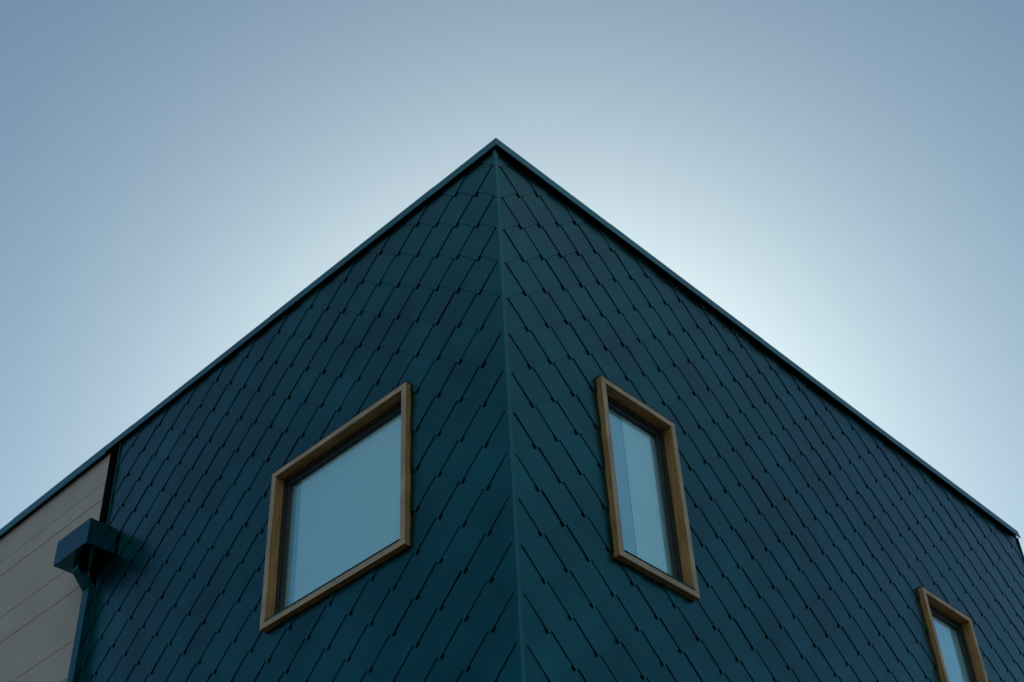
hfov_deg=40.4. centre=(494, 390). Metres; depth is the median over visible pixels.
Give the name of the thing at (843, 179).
sky
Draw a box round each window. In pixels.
[259,381,412,632]
[595,374,699,601]
[917,586,988,681]
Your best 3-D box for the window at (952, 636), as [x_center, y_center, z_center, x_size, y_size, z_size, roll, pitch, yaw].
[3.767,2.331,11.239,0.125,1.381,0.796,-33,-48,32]
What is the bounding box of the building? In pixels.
[0,138,1023,681]
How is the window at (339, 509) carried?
in the building
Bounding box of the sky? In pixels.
[0,0,1023,553]
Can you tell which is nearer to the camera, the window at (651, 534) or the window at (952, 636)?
the window at (651, 534)
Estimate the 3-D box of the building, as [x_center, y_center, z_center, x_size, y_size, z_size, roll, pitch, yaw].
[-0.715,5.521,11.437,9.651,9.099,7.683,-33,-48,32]

